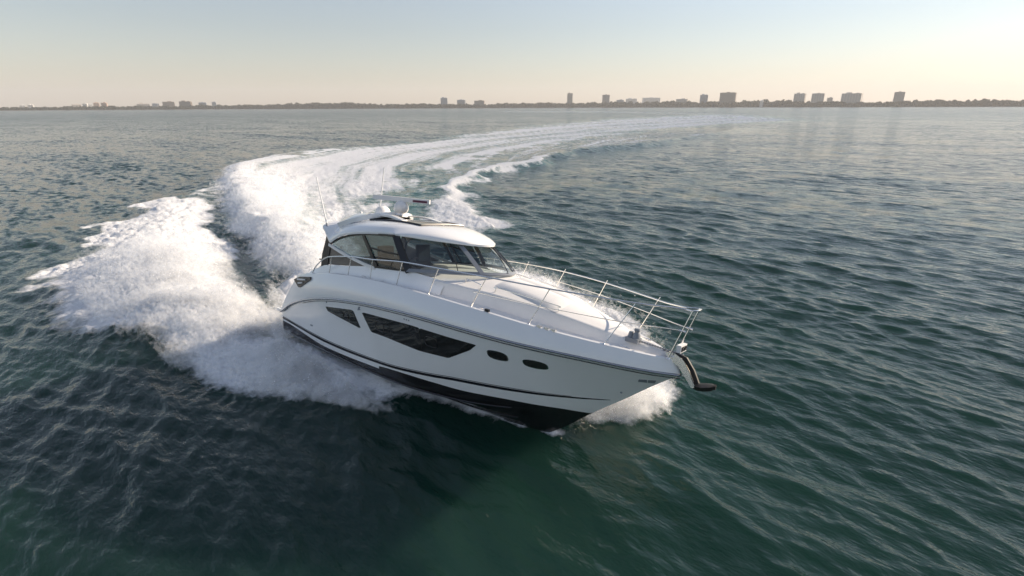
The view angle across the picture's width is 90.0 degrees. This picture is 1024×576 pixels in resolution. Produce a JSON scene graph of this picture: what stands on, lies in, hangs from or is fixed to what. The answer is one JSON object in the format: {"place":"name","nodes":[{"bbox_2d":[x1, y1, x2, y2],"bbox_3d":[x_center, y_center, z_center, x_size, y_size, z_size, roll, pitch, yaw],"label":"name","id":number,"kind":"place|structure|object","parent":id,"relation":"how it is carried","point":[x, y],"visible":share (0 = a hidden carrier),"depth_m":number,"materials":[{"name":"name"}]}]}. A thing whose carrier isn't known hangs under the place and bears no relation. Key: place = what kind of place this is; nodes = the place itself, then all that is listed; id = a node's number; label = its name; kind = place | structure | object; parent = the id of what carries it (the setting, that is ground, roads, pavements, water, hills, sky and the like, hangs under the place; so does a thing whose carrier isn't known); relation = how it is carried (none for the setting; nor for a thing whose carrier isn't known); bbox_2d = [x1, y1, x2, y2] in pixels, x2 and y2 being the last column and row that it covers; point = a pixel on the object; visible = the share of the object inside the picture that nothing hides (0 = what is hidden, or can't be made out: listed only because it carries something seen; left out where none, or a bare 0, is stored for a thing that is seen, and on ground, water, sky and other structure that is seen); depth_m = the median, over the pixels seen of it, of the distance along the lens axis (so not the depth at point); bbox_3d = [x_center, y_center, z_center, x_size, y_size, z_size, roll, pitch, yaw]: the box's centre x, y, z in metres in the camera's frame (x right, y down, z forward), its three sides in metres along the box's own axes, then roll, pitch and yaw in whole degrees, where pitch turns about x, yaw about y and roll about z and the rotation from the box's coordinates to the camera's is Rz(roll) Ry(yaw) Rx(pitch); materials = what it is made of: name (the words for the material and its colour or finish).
{"place":"outdoors","nodes":[
{"label":"outdoors","id":0,"kind":"place"},
{"bbox_2d":[0,107,1023,575],"bbox_3d":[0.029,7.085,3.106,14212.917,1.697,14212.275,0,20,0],"label":"sea","id":1,"kind":"structure","parent":0,"point":[848,281],"depth_m":17.66,"materials":[{"name":"liquid"}]},
{"bbox_2d":[78,217,372,402],"bbox_3d":[-13.839,-0.669,21.621,7.324,3.701,26.623,-17,26,-40],"label":"starboard spray","id":2,"kind":"object","parent":1,"relation":"on","point":[159,256],"visible":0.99,"depth_m":21.33,"materials":[{"name":"white liquid"}]},
{"bbox_2d":[200,163,323,287],"bbox_3d":[-22.918,-9.893,46.530,13.476,4.862,61.432,-8,21,-22],"label":"stern plume","id":3,"kind":"object","parent":1,"relation":"on","point":[255,191],"visible":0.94,"depth_m":37.26,"materials":[{"name":"white liquid"}]},
{"bbox_2d":[277,168,716,431],"bbox_3d":[-1.467,0.075,14.908,14.810,6.641,4.296,14,13,37],"label":"motor yacht","id":4,"kind":"object","parent":1,"relation":"on","point":[464,326],"visible":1,"depth_m":13.07,"materials":[{"name":"paint"}]},
{"bbox_2d":[487,259,674,409],"bbox_3d":[1.638,-0.013,20.613,6.391,2.650,14.838,-9,21,-22],"label":"port spray","id":5,"kind":"object","parent":1,"relation":"on","point":[615,318],"visible":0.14,"depth_m":15.48,"materials":[{"name":"white liquid"}]},
{"bbox_2d":[590,338,668,421],"bbox_3d":[2.929,1.665,14.208,3.154,3.594,2.783,0,20,0],"label":"bow spray","id":6,"kind":"object","parent":1,"relation":"on","point":[614,405],"visible":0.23,"depth_m":14.16,"materials":[{"name":"white liquid"}]},
{"bbox_2d":[0,106,1023,110],"bbox_3d":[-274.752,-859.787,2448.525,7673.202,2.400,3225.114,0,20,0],"label":"shore","id":7,"kind":"structure","parent":0,"point":[562,107],"depth_m":2473.73,"materials":[{"name":"grey"}]},
{"bbox_2d":[162,101,174,106],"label":"apartment block","id":8,"kind":"structure","parent":7,"relation":"on","point":[170,103],"depth_m":2364.09,"materials":[{"name":"grey concrete"}]},
{"bbox_2d":[179,101,192,108],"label":"apartment block","id":9,"kind":"structure","parent":7,"relation":"on","point":[185,103],"depth_m":2393.23,"materials":[{"name":"grey concrete"}]},
{"bbox_2d":[441,97,447,107],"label":"apartment block","id":10,"kind":"structure","parent":7,"relation":"on","point":[443,100],"depth_m":2544.91,"materials":[{"name":"grey concrete"}]},
{"bbox_2d":[457,99,465,104],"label":"apartment block","id":11,"kind":"structure","parent":7,"relation":"on","point":[461,101],"depth_m":2607.73,"materials":[{"name":"grey concrete"}]},
{"bbox_2d":[474,100,484,107],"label":"apartment block","id":12,"kind":"structure","parent":7,"relation":"on","point":[480,102],"depth_m":2559.41,"materials":[{"name":"grey concrete"}]},
{"bbox_2d":[0,98,1023,109],"bbox_3d":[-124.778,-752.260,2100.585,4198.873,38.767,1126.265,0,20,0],"label":"woods","id":13,"kind":"object","parent":7,"relation":"on","point":[984,102],"visible":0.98,"depth_m":2346.90,"materials":[{"name":"green plant"}]},
{"bbox_2d":[567,93,572,107],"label":"apartment block","id":14,"kind":"structure","parent":7,"relation":"on","point":[569,97],"depth_m":2568.39,"materials":[{"name":"grey concrete"}]},
{"bbox_2d":[602,94,609,102],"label":"apartment block","id":15,"kind":"structure","parent":7,"relation":"on","point":[606,98],"depth_m":2552.97,"materials":[{"name":"grey concrete"}]},
{"bbox_2d":[626,98,636,103],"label":"apartment block","id":16,"kind":"structure","parent":7,"relation":"on","point":[634,100],"depth_m":3132.02,"materials":[{"name":"grey concrete"}]},
{"bbox_2d":[642,97,659,102],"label":"apartment block","id":17,"kind":"structure","parent":7,"relation":"on","point":[650,99],"depth_m":3177.04,"materials":[{"name":"grey concrete"}]},
{"bbox_2d":[676,98,688,101],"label":"apartment block","id":18,"kind":"structure","parent":7,"relation":"on","point":[682,100],"depth_m":2408.22,"materials":[{"name":"grey concrete"}]},
{"bbox_2d":[699,94,707,106],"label":"apartment block","id":19,"kind":"structure","parent":7,"relation":"on","point":[704,98],"depth_m":2328.24,"materials":[{"name":"grey concrete"}]},
{"bbox_2d":[719,92,736,106],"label":"apartment block","id":20,"kind":"structure","parent":7,"relation":"on","point":[727,97],"depth_m":2259.30,"materials":[{"name":"grey concrete"}]},
{"bbox_2d":[793,93,805,106],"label":"apartment block","id":21,"kind":"structure","parent":7,"relation":"on","point":[800,97],"depth_m":2093.73,"materials":[{"name":"grey concrete"}]},
{"bbox_2d":[811,93,824,106],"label":"apartment block","id":22,"kind":"structure","parent":7,"relation":"on","point":[817,97],"depth_m":2055.66,"materials":[{"name":"grey concrete"}]},
{"bbox_2d":[840,92,862,106],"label":"apartment block","id":23,"kind":"structure","parent":7,"relation":"on","point":[850,97],"depth_m":1990.79,"materials":[{"name":"grey concrete"}]},
{"bbox_2d":[893,91,904,102],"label":"apartment block","id":24,"kind":"structure","parent":7,"relation":"on","point":[899,96],"depth_m":1919.46,"materials":[{"name":"grey concrete"}]},
{"bbox_2d":[0,0,1023,107],"label":"sky","id":25,"kind":"structure","parent":0,"point":[54,53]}
]}

